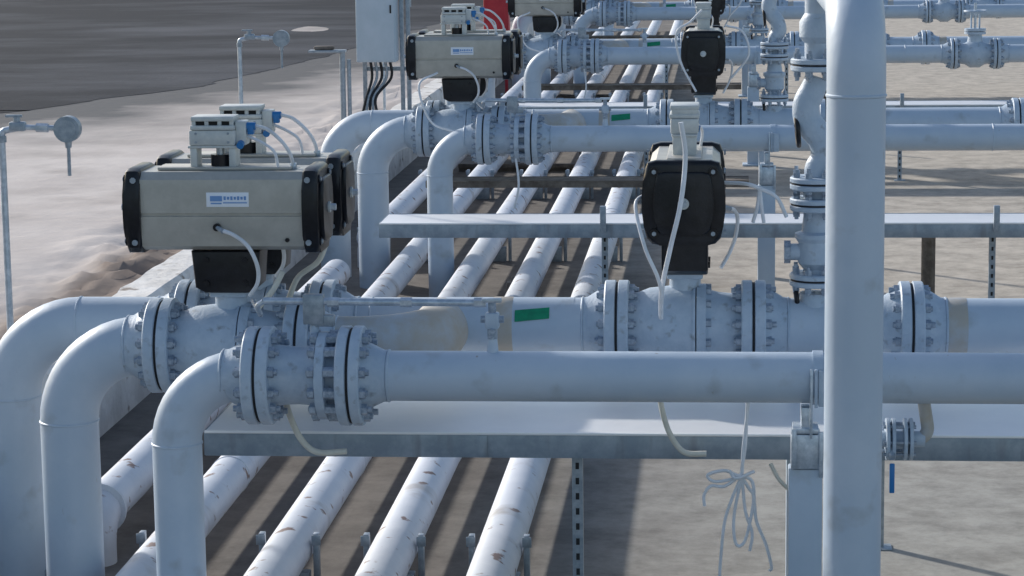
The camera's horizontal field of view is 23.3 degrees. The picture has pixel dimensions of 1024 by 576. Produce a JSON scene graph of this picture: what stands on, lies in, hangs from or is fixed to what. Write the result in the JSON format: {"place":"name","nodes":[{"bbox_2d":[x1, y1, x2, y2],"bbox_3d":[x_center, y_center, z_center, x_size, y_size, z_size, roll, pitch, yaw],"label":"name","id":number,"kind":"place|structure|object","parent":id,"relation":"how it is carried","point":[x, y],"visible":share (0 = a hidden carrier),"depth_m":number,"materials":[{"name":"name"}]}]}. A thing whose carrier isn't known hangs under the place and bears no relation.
{"place":"outdoors","nodes":[
{"label":"outdoors","id":0,"kind":"place"},
{"bbox_2d":[0,0,483,112],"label":"asphalt road","id":1,"kind":"structure","parent":0,"point":[53,53],"depth_m":47.91,"materials":[{"name":"grey asphalt"}]},
{"bbox_2d":[0,16,514,339],"bbox_3d":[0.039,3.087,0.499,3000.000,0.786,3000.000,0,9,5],"label":"ground","id":2,"kind":"structure","parent":0,"point":[67,237],"depth_m":27.45,"materials":[{"name":"beige concrete"}]},
{"bbox_2d":[0,115,81,330],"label":"vent post","id":3,"kind":"object","parent":2,"relation":"on","point":[67,129],"visible":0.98,"depth_m":13.21,"materials":[{"name":"metal"}]},
{"bbox_2d":[308,46,351,119],"bbox_3d":[-2.227,-2.467,30.497,0.510,1.015,0.160,0,9,5],"label":"conduit stand","id":4,"kind":"object","parent":2,"relation":"on","point":[325,49],"visible":0.87,"depth_m":30.44,"materials":[{"name":"grey metal"}]},
{"bbox_2d":[100,0,1023,575],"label":"concrete pad","id":5,"kind":"object","parent":2,"relation":"on","point":[660,518],"visible":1,"depth_m":14.75,"materials":[{"name":"beige concrete"}]},
{"bbox_2d":[101,259,349,566],"bbox_3d":[-1.836,0.740,16.972,0.278,0.689,8.364,0,9,5],"label":"ground pipe","id":6,"kind":"object","parent":5,"relation":"on","point":[127,481],"visible":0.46,"depth_m":13.45,"materials":[{"name":"metal"}]},
{"bbox_2d":[39,297,467,575],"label":"steel pipeline","id":7,"kind":"object","parent":5,"relation":"on","point":[87,372],"visible":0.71,"depth_m":11.57,"materials":[{"name":"paint"}]},
{"bbox_2d":[121,293,338,392],"bbox_3d":[-1.298,0.219,11.536,0.994,0.541,0.443,0,9,5],"label":"ball valve","id":8,"kind":"object","parent":7,"relation":"attached to","point":[166,343],"visible":0.5,"depth_m":11.40,"materials":[{"name":"paint"}]},
{"bbox_2d":[121,114,336,296],"bbox_3d":[-1.309,-0.384,11.405,1.000,0.814,0.452,0,9,5],"label":"pneumatic actuator","id":9,"kind":"object","parent":8,"relation":"on","point":[229,220],"visible":1,"depth_m":11.29,"materials":[{"name":"metal"}]},
{"bbox_2d":[260,237,330,307],"bbox_3d":[-1.035,-0.063,11.500,0.193,0.312,0.533,3,10,22],"label":"flexible conduit","id":10,"kind":"object","parent":9,"relation":"attached to","point":[298,276],"visible":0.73,"depth_m":11.64,"materials":[{"name":"white plastic"}]},
{"bbox_2d":[41,22,533,436],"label":"concrete curb","id":11,"kind":"structure","parent":5,"relation":"on","point":[123,397],"depth_m":18.24,"materials":[{"name":"grey concrete"}]},
{"bbox_2d":[236,29,289,103],"bbox_3d":[-2.096,-1.274,21.120,0.452,1.847,0.065,0,9,5],"label":"vent post","id":12,"kind":"object","parent":11,"relation":"on","point":[280,39],"visible":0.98,"depth_m":20.98,"materials":[{"name":"metal"}]},
{"bbox_2d":[355,0,411,110],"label":"electrical cabinet","id":13,"kind":"object","parent":11,"relation":"on","point":[378,23],"visible":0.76,"depth_m":30.51,"materials":[{"name":"metal"}]},
{"bbox_2d":[382,0,410,109],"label":"vent post","id":14,"kind":"object","parent":11,"relation":"on","point":[384,97],"visible":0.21,"depth_m":31.75,"materials":[{"name":"metal"}]},
{"bbox_2d":[45,530,531,575],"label":"pipe saddle","id":15,"kind":"object","parent":5,"relation":"on","point":[141,537],"visible":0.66,"depth_m":12.19,"materials":[{"name":"grey metal"}]},
{"bbox_2d":[244,21,640,575],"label":"ground pipe","id":16,"kind":"object","parent":15,"relation":"on","point":[287,549],"visible":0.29,"depth_m":13.24,"materials":[{"name":"metal"}]},
{"bbox_2d":[355,20,661,575],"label":"ground pipe","id":17,"kind":"object","parent":15,"relation":"on","point":[393,550],"visible":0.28,"depth_m":13.26,"materials":[{"name":"metal"}]},
{"bbox_2d":[466,20,683,575],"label":"ground pipe","id":18,"kind":"object","parent":15,"relation":"on","point":[499,550],"visible":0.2,"depth_m":13.09,"materials":[{"name":"metal"}]},
{"bbox_2d":[357,154,466,267],"bbox_3d":[-0.973,-0.892,27.003,0.278,0.689,8.364,0,9,5],"label":"ground pipe","id":19,"kind":"object","parent":5,"relation":"on","point":[411,198],"visible":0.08,"depth_m":25.51,"materials":[{"name":"metal"}]},
{"bbox_2d":[357,109,585,288],"bbox_3d":[-0.346,-0.779,21.871,1.988,1.528,0.690,0,9,5],"label":"steel pipeline","id":20,"kind":"object","parent":5,"relation":"on","point":[384,144],"visible":0.64,"depth_m":21.62,"materials":[{"name":"paint"}]},
{"bbox_2d":[403,102,518,156],"bbox_3d":[-0.435,-1.413,21.567,0.994,0.541,0.443,0,9,5],"label":"ball valve","id":21,"kind":"object","parent":20,"relation":"attached to","point":[423,136],"visible":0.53,"depth_m":21.43,"materials":[{"name":"paint"}]},
{"bbox_2d":[403,7,518,102],"bbox_3d":[-0.446,-2.016,21.436,1.000,0.814,0.452,0,9,5],"label":"pneumatic actuator","id":22,"kind":"object","parent":21,"relation":"on","point":[462,62],"visible":1,"depth_m":21.32,"materials":[{"name":"metal"}]},
{"bbox_2d":[357,227,622,261],"bbox_3d":[-0.203,-0.415,23.235,2.501,0.330,0.070,0,9,5],"label":"pipe saddle","id":23,"kind":"object","parent":5,"relation":"on","point":[501,255],"visible":0.14,"depth_m":23.17,"materials":[{"name":"grey metal"}]},
{"bbox_2d":[483,0,509,92],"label":"fire equipment cabinet","id":24,"kind":"object","parent":5,"relation":"on","point":[499,8],"visible":0.44,"depth_m":41.78,"materials":[{"name":"red metal"}]},
{"bbox_2d":[495,77,523,104],"bbox_3d":[-0.110,-2.524,37.035,0.278,0.689,8.364,0,9,5],"label":"ground pipe","id":25,"kind":"object","parent":5,"relation":"on","point":[515,89],"visible":0.01,"depth_m":38.63,"materials":[{"name":"metal"}]},
{"bbox_2d":[506,276,514,290],"bbox_3d":[-0.718,0.060,20.463,1.620,0.310,0.110,0,9,5],"label":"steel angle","id":26,"kind":"object","parent":5,"relation":"on","point":[508,283],"visible":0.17,"depth_m":20.34,"materials":[{"name":"grey metal"}]},
{"bbox_2d":[0,281,1023,575],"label":"steel pipeline","id":27,"kind":"object","parent":5,"relation":"on","point":[918,317],"visible":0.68,"depth_m":11.91,"materials":[{"name":"paint"}]},
{"bbox_2d":[157,274,359,315],"bbox_3d":[-1.232,0.131,12.075,0.994,0.541,0.443,0,9,5],"label":"ball valve","id":28,"kind":"object","parent":27,"relation":"attached to","point":[188,293],"visible":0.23,"depth_m":11.96,"materials":[{"name":"paint"}]},
{"bbox_2d":[154,104,357,277],"bbox_3d":[-1.242,-0.472,11.944,1.000,0.814,0.453,0,9,5],"label":"pneumatic actuator","id":29,"kind":"object","parent":28,"relation":"on","point":[339,162],"visible":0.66,"depth_m":11.86,"materials":[{"name":"metal"}]},
{"bbox_2d":[580,275,789,351],"bbox_3d":[0.830,0.134,11.898,0.994,0.541,0.443,0,9,5],"label":"ball valve","id":30,"kind":"object","parent":27,"relation":"attached to","point":[743,316],"visible":0.73,"depth_m":11.74,"materials":[{"name":"paint"}]},
{"bbox_2d":[641,102,739,274],"bbox_3d":[0.856,-0.474,11.796,0.452,0.814,1.000,0,9,5],"label":"pneumatic actuator","id":31,"kind":"object","parent":30,"relation":"on","point":[705,207],"visible":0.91,"depth_m":11.37,"materials":[{"name":"metal"}]},
{"bbox_2d":[658,122,687,319],"bbox_3d":[0.712,-0.297,11.426,0.095,0.961,0.364,-3,10,-17],"label":"actuator cable","id":32,"kind":"object","parent":31,"relation":"attached to","point":[677,216],"visible":1,"depth_m":11.26,"materials":[{"name":"white plastic"}]},
{"bbox_2d":[634,181,787,294],"bbox_3d":[0.906,-0.235,11.515,0.731,0.501,0.225,-4,10,-20],"label":"actuator cable","id":33,"kind":"object","parent":31,"relation":"attached to","point":[759,200],"visible":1,"depth_m":11.51,"materials":[{"name":"white plastic"}]},
{"bbox_2d":[784,0,826,307],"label":"flanged riser valve","id":34,"kind":"object","parent":27,"relation":"on","point":[807,251],"visible":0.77,"depth_m":11.66,"materials":[{"name":"paint"}]},
{"bbox_2d":[458,152,581,171],"bbox_3d":[0.146,-1.572,30.495,1.620,0.310,0.110,0,9,5],"label":"steel angle","id":35,"kind":"object","parent":5,"relation":"on","point":[524,167],"visible":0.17,"depth_m":30.51,"materials":[{"name":"grey metal"}]},
{"bbox_2d":[418,169,640,198],"bbox_3d":[0.195,-1.167,27.857,2.501,0.330,0.070,0,9,5],"label":"pipe saddle","id":36,"kind":"object","parent":5,"relation":"on","point":[485,193],"visible":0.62,"depth_m":27.82,"materials":[{"name":"grey metal"}]},
{"bbox_2d":[479,39,628,106],"bbox_3d":[0.518,-2.411,31.902,1.988,1.528,0.690,0,9,5],"label":"steel pipeline","id":37,"kind":"object","parent":5,"relation":"on","point":[490,92],"visible":0.18,"depth_m":31.64,"materials":[{"name":"paint"}]},
{"bbox_2d":[521,32,579,69],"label":"ball valve","id":38,"kind":"object","parent":37,"relation":"attached to","point":[544,41],"visible":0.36,"depth_m":31.47,"materials":[{"name":"paint"}]},
{"bbox_2d":[506,0,584,32],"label":"pneumatic actuator","id":39,"kind":"object","parent":38,"relation":"on","point":[545,14],"visible":1,"depth_m":31.36,"materials":[{"name":"metal"}]},
{"bbox_2d":[556,24,565,36],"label":"steel pipeline","id":40,"kind":"object","parent":5,"relation":"on","point":[562,28],"visible":0.04,"depth_m":52.35,"materials":[{"name":"paint"}]},
{"bbox_2d":[572,458,583,575],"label":"strut post","id":41,"kind":"object","parent":5,"relation":"on","point":[577,517],"visible":0.91,"depth_m":11.18,"materials":[{"name":"black metal"}]},
{"bbox_2d":[501,92,663,101],"bbox_3d":[1.075,-2.831,38.085,2.501,0.330,0.070,0,9,5],"label":"pipe saddle","id":42,"kind":"object","parent":5,"relation":"on","point":[594,94],"visible":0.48,"depth_m":38.01,"materials":[{"name":"grey metal"}]},
{"bbox_2d":[151,351,1023,575],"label":"steel pipeline","id":43,"kind":"object","parent":5,"relation":"on","point":[194,398],"visible":0.8,"depth_m":10.63,"materials":[{"name":"paint"}]},
{"bbox_2d":[218,325,391,425],"bbox_3d":[-0.895,0.381,10.815,0.741,0.435,0.435,0,9,5],"label":"flanged check valve","id":44,"kind":"object","parent":43,"relation":"attached to","point":[266,374],"visible":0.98,"depth_m":10.68,"materials":[{"name":"paint"}]},
{"bbox_2d":[283,405,346,455],"bbox_3d":[-0.884,0.582,10.999,0.304,0.325,0.047,0,9,5],"label":"flexible conduit","id":45,"kind":"object","parent":44,"relation":"attached to","point":[306,445],"visible":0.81,"depth_m":11.00,"materials":[{"name":"beige plastic"}]},
{"bbox_2d":[251,293,503,352],"bbox_3d":[-0.637,0.151,10.789,1.202,0.256,0.270,2,10,19],"label":"instrument tubing","id":46,"kind":"object","parent":43,"relation":"on","point":[315,317],"visible":0.98,"depth_m":10.75,"materials":[{"name":"paint"}]},
{"bbox_2d":[658,402,705,456],"bbox_3d":[0.740,0.591,10.861,0.222,0.296,0.045,0,9,5],"label":"flexible conduit","id":47,"kind":"object","parent":43,"relation":"attached to","point":[677,445],"visible":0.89,"depth_m":10.85,"materials":[{"name":"beige plastic"}]},
{"bbox_2d":[702,403,772,575],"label":"coiled cable","id":48,"kind":"object","parent":43,"relation":"attached to","point":[741,477],"visible":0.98,"depth_m":10.86,"materials":[{"name":"white plastic"}]},
{"bbox_2d":[882,404,933,492],"bbox_3d":[1.661,0.634,10.710,0.319,0.469,0.198,0,9,5],"label":"drain valve","id":49,"kind":"object","parent":43,"relation":"attached to","point":[907,438],"visible":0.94,"depth_m":10.67,"materials":[{"name":"paint"}]},
{"bbox_2d":[556,82,618,98],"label":"steel angle","id":50,"kind":"object","parent":5,"relation":"on","point":[570,96],"visible":0.13,"depth_m":40.51,"materials":[{"name":"grey metal"}]},
{"bbox_2d":[534,2,651,92],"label":"steel pipeline","id":51,"kind":"object","parent":5,"relation":"on","point":[546,77],"visible":0.22,"depth_m":41.75,"materials":[{"name":"paint"}]},
{"bbox_2d":[562,0,615,25],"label":"ball valve","id":52,"kind":"object","parent":51,"relation":"attached to","point":[571,20],"visible":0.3,"depth_m":41.51,"materials":[{"name":"paint"}]},
{"bbox_2d":[600,206,607,283],"bbox_3d":[0.713,-0.133,19.178,0.130,1.045,0.335,0,9,5],"label":"strut post","id":53,"kind":"object","parent":5,"relation":"on","point":[604,245],"visible":0.5,"depth_m":19.25,"materials":[{"name":"black metal"}]},
{"bbox_2d":[379,213,1023,237],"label":"cable tray","id":54,"kind":"object","parent":53,"relation":"attached to","point":[780,225],"visible":0.72,"depth_m":19.08,"materials":[{"name":"grey metal"}]},
{"bbox_2d":[603,24,613,34],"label":"steel pipeline","id":55,"kind":"object","parent":5,"relation":"on","point":[608,32],"depth_m":51.03,"materials":[{"name":"paint"}]},
{"bbox_2d":[643,95,647,170],"bbox_3d":[1.576,-1.765,29.209,0.130,1.045,0.335,0,9,5],"label":"strut post","id":56,"kind":"object","parent":5,"relation":"on","point":[645,107],"visible":0.27,"depth_m":28.99,"materials":[{"name":"black metal"}]},
{"bbox_2d":[665,65,667,99],"bbox_3d":[2.440,-3.397,39.241,0.130,1.045,0.335,0,9,5],"label":"strut post","id":57,"kind":"object","parent":5,"relation":"on","point":[666,80],"visible":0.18,"depth_m":39.36,"materials":[{"name":"black metal"}]},
{"bbox_2d":[321,98,1023,277],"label":"steel pipeline","id":58,"kind":"object","parent":5,"relation":"on","point":[351,133],"visible":0.28,"depth_m":21.87,"materials":[{"name":"paint"}]},
{"bbox_2d":[424,96,525,114],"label":"ball valve","id":59,"kind":"object","parent":58,"relation":"attached to","point":[438,105],"visible":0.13,"depth_m":22.01,"materials":[{"name":"paint"}]},
{"bbox_2d":[418,4,525,97],"bbox_3d":[-0.379,-2.104,21.975,1.000,0.814,0.453,0,9,5],"label":"pneumatic actuator","id":60,"kind":"object","parent":59,"relation":"on","point":[517,35],"visible":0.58,"depth_m":21.89,"materials":[{"name":"metal"}]},
{"bbox_2d":[647,95,759,124],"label":"ball valve","id":61,"kind":"object","parent":58,"relation":"attached to","point":[740,112],"visible":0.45,"depth_m":21.77,"materials":[{"name":"paint"}]},
{"bbox_2d":[681,2,732,94],"bbox_3d":[1.719,-2.107,21.828,0.452,0.814,1.000,0,9,5],"label":"pneumatic actuator","id":62,"kind":"object","parent":61,"relation":"on","point":[703,51],"visible":1,"depth_m":21.40,"materials":[{"name":"metal"}]},
{"bbox_2d":[757,0,788,112],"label":"flanged riser valve","id":63,"kind":"object","parent":58,"relation":"on","point":[774,74],"visible":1,"depth_m":21.73,"materials":[{"name":"paint"}]},
{"bbox_2d":[426,123,1023,296],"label":"steel pipeline","id":64,"kind":"object","parent":5,"relation":"on","point":[449,151],"visible":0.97,"depth_m":20.65,"materials":[{"name":"paint"}]},
{"bbox_2d":[463,113,551,164],"bbox_3d":[-0.032,-1.252,20.847,0.741,0.435,0.435,0,9,5],"label":"flanged check valve","id":65,"kind":"object","parent":64,"relation":"attached to","point":[488,138],"visible":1,"depth_m":20.71,"materials":[{"name":"paint"}]},
{"bbox_2d":[418,9,749,208],"bbox_3d":[0.670,-1.536,21.100,2.888,1.608,0.729,-2,9,-9],"label":"actuator cable","id":66,"kind":"object","parent":65,"relation":"attached to","point":[679,58],"visible":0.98,"depth_m":21.27,"materials":[{"name":"white plastic"}]},
{"bbox_2d":[476,96,610,125],"bbox_3d":[0.227,-1.481,20.821,1.202,0.256,0.270,2,10,19],"label":"instrument tubing","id":67,"kind":"object","parent":64,"relation":"on","point":[513,108],"visible":1,"depth_m":20.78,"materials":[{"name":"paint"}]},
{"bbox_2d":[445,30,1023,105],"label":"steel pipeline","id":68,"kind":"object","parent":5,"relation":"on","point":[926,37],"visible":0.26,"depth_m":31.66,"materials":[{"name":"paint"}]},
{"bbox_2d":[522,30,587,40],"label":"ball valve","id":69,"kind":"object","parent":68,"relation":"attached to","point":[530,36],"visible":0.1,"depth_m":32.05,"materials":[{"name":"paint"}]},
{"bbox_2d":[557,0,586,30],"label":"pneumatic actuator","id":70,"kind":"object","parent":69,"relation":"on","point":[560,19],"visible":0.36,"depth_m":31.90,"materials":[{"name":"metal"}]},
{"bbox_2d":[672,31,748,65],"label":"ball valve","id":71,"kind":"object","parent":68,"relation":"attached to","point":[734,38],"visible":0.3,"depth_m":31.80,"materials":[{"name":"paint"}]},
{"bbox_2d":[695,0,730,27],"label":"pneumatic actuator","id":72,"kind":"object","parent":71,"relation":"on","point":[718,8],"visible":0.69,"depth_m":31.44,"materials":[{"name":"metal"}]},
{"bbox_2d":[747,0,768,40],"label":"flanged riser valve","id":73,"kind":"object","parent":68,"relation":"on","point":[756,19],"visible":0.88,"depth_m":31.79,"materials":[{"name":"paint"}]},
{"bbox_2d":[886,34,889,44],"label":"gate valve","id":74,"kind":"object","parent":68,"relation":"attached to","point":[887,39],"visible":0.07,"depth_m":31.65,"materials":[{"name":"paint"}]},
{"bbox_2d":[739,0,744,33],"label":"pipe support column","id":75,"kind":"structure","parent":5,"relation":"on","point":[741,24],"depth_m":50.82,"materials":[{"name":"metal"}]},
{"bbox_2d":[738,6,752,96],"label":"pipe support column","id":76,"kind":"structure","parent":5,"relation":"on","point":[746,27],"depth_m":40.82,"materials":[{"name":"metal"}]},
{"bbox_2d":[589,35,727,38],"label":"cable tray","id":77,"kind":"object","parent":76,"relation":"attached to","point":[626,36],"visible":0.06,"depth_m":41.25,"materials":[{"name":"grey metal"}]},
{"bbox_2d":[742,46,761,165],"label":"pipe support column","id":78,"kind":"structure","parent":5,"relation":"on","point":[753,95],"depth_m":30.71,"materials":[{"name":"metal"}]},
{"bbox_2d":[522,83,740,90],"bbox_3d":[1.509,-2.542,31.317,2.756,0.062,0.343,0,9,5],"label":"support beam","id":79,"kind":"object","parent":78,"relation":"attached to","point":[635,86],"visible":0.86,"depth_m":31.19,"materials":[{"name":"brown metal"}]},
{"bbox_2d":[757,124,778,285],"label":"pipe support column","id":80,"kind":"structure","parent":5,"relation":"on","point":[766,246],"depth_m":20.69,"materials":[{"name":"metal"}]},
{"bbox_2d":[426,176,748,187],"bbox_3d":[0.646,-0.910,21.286,2.756,0.062,0.343,0,9,5],"label":"support beam","id":81,"kind":"object","parent":80,"relation":"attached to","point":[550,182],"visible":0.76,"depth_m":21.19,"materials":[{"name":"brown metal"}]},
{"bbox_2d":[512,0,1023,86],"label":"steel pipeline","id":82,"kind":"object","parent":5,"relation":"on","point":[524,22],"visible":0.15,"depth_m":41.84,"materials":[{"name":"paint"}]},
{"bbox_2d":[685,0,743,22],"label":"ball valve","id":83,"kind":"object","parent":82,"relation":"attached to","point":[689,3],"visible":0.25,"depth_m":41.86,"materials":[{"name":"paint"}]},
{"bbox_2d":[965,0,1003,18],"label":"gate valve","id":84,"kind":"object","parent":82,"relation":"attached to","point":[984,1],"visible":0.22,"depth_m":41.47,"materials":[{"name":"paint"}]},
{"bbox_2d":[523,44,1023,163],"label":"steel pipeline","id":85,"kind":"object","parent":5,"relation":"on","point":[539,64],"visible":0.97,"depth_m":30.68,"materials":[{"name":"paint"}]},
{"bbox_2d":[548,39,607,73],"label":"flanged check valve","id":86,"kind":"object","parent":85,"relation":"attached to","point":[565,56],"visible":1,"depth_m":30.74,"materials":[{"name":"paint"}]},
{"bbox_2d":[517,0,741,98],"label":"actuator cable","id":87,"kind":"object","parent":86,"relation":"attached to","point":[734,10],"visible":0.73,"depth_m":31.17,"materials":[{"name":"white plastic"}]},
{"bbox_2d":[557,27,647,46],"bbox_3d":[1.090,-3.113,30.852,1.202,0.256,0.270,2,10,19],"label":"instrument tubing","id":88,"kind":"object","parent":85,"relation":"on","point":[582,35],"visible":1,"depth_m":30.81,"materials":[{"name":"paint"}]},
{"bbox_2d":[941,3,1009,68],"bbox_3d":[5.677,-3.090,30.428,0.830,0.809,0.379,0,9,5],"label":"gate valve","id":89,"kind":"object","parent":85,"relation":"attached to","point":[974,51],"visible":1,"depth_m":30.34,"materials":[{"name":"paint"}]},
{"bbox_2d":[785,64,787,93],"bbox_3d":[3.653,-2.463,33.042,0.130,1.150,0.120,0,9,5],"label":"strut post","id":90,"kind":"object","parent":5,"relation":"on","point":[786,77],"visible":0.16,"depth_m":32.99,"materials":[{"name":"black metal"}]},
{"bbox_2d":[573,4,1023,93],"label":"steel pipeline","id":91,"kind":"object","parent":5,"relation":"on","point":[586,20],"visible":0.57,"depth_m":40.63,"materials":[{"name":"paint"}]},
{"bbox_2d":[592,1,636,26],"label":"flanged check valve","id":92,"kind":"object","parent":91,"relation":"attached to","point":[604,13],"visible":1,"depth_m":40.78,"materials":[{"name":"paint"}]},
{"bbox_2d":[616,0,665,6],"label":"instrument tubing","id":93,"kind":"object","parent":91,"relation":"on","point":[664,3],"visible":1,"depth_m":40.80,"materials":[{"name":"paint"}]},
{"bbox_2d":[918,0,969,22],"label":"gate valve","id":94,"kind":"object","parent":91,"relation":"attached to","point":[944,10],"visible":0.98,"depth_m":40.33,"materials":[{"name":"paint"}]},
{"bbox_2d":[785,350,823,575],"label":"pipe support column","id":95,"kind":"structure","parent":5,"relation":"on","point":[804,477],"depth_m":10.65,"materials":[{"name":"metal"}]},
{"bbox_2d":[204,401,1023,460],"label":"cable tray","id":96,"kind":"object","parent":95,"relation":"on","point":[636,430],"visible":0.73,"depth_m":11.13,"materials":[{"name":"grey metal"}]},
{"bbox_2d":[769,463,787,490],"bbox_3d":[1.185,0.840,10.919,0.116,0.141,0.030,2,10,16],"label":"flexible conduit","id":97,"kind":"object","parent":96,"relation":"attached to","point":[778,478],"visible":0.81,"depth_m":10.91,"materials":[{"name":"beige plastic"}]},
{"bbox_2d":[817,0,886,575],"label":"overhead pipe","id":98,"kind":"object","parent":5,"relation":"on","point":[856,95],"visible":1,"depth_m":9.26,"materials":[{"name":"metal"}]},
{"bbox_2d":[881,460,891,550],"bbox_3d":[1.926,0.801,12.979,0.130,1.150,0.120,0,9,5],"label":"strut post","id":99,"kind":"object","parent":5,"relation":"on","point":[886,547],"visible":0.14,"depth_m":13.03,"materials":[{"name":"black metal"}]},
{"bbox_2d":[894,93,904,180],"bbox_3d":[4.535,-1.761,28.955,0.130,1.045,0.335,0,9,5],"label":"strut post","id":100,"kind":"object","parent":5,"relation":"on","point":[899,168],"visible":0.54,"depth_m":29.10,"materials":[{"name":"black metal"}]},
{"bbox_2d":[519,100,1008,108],"bbox_3d":[5.669,-2.113,28.980,11.666,0.118,0.573,0,9,5],"label":"cable tray","id":101,"kind":"object","parent":100,"relation":"attached to","point":[789,104],"visible":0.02,"depth_m":29.13,"materials":[{"name":"grey metal"}]},
{"bbox_2d":[921,238,935,293],"bbox_3d":[3.291,-0.084,19.632,0.200,0.740,0.200,0,9,5],"label":"pipe stand","id":102,"kind":"object","parent":5,"relation":"on","point":[928,246],"visible":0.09,"depth_m":19.57,"materials":[{"name":"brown metal"}]},
{"bbox_2d":[988,205,999,297],"bbox_3d":[3.672,-0.129,18.924,0.130,1.045,0.335,0,9,5],"label":"strut post","id":103,"kind":"object","parent":5,"relation":"on","point":[992,253],"visible":0.52,"depth_m":19.01,"materials":[{"name":"black metal"}]},
{"bbox_3d":[-0.652,0.433,18.022,2.501,0.330,0.070,0,9,5],"label":"pipe saddle","id":104,"kind":"object","parent":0,"visible":0},
{"bbox_2d":[115,23,614,575],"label":"ground pipe","id":105,"kind":"object","parent":104,"relation":"on","point":[227,479],"visible":0.28,"depth_m":13.86,"materials":[{"name":"metal"}]}
]}

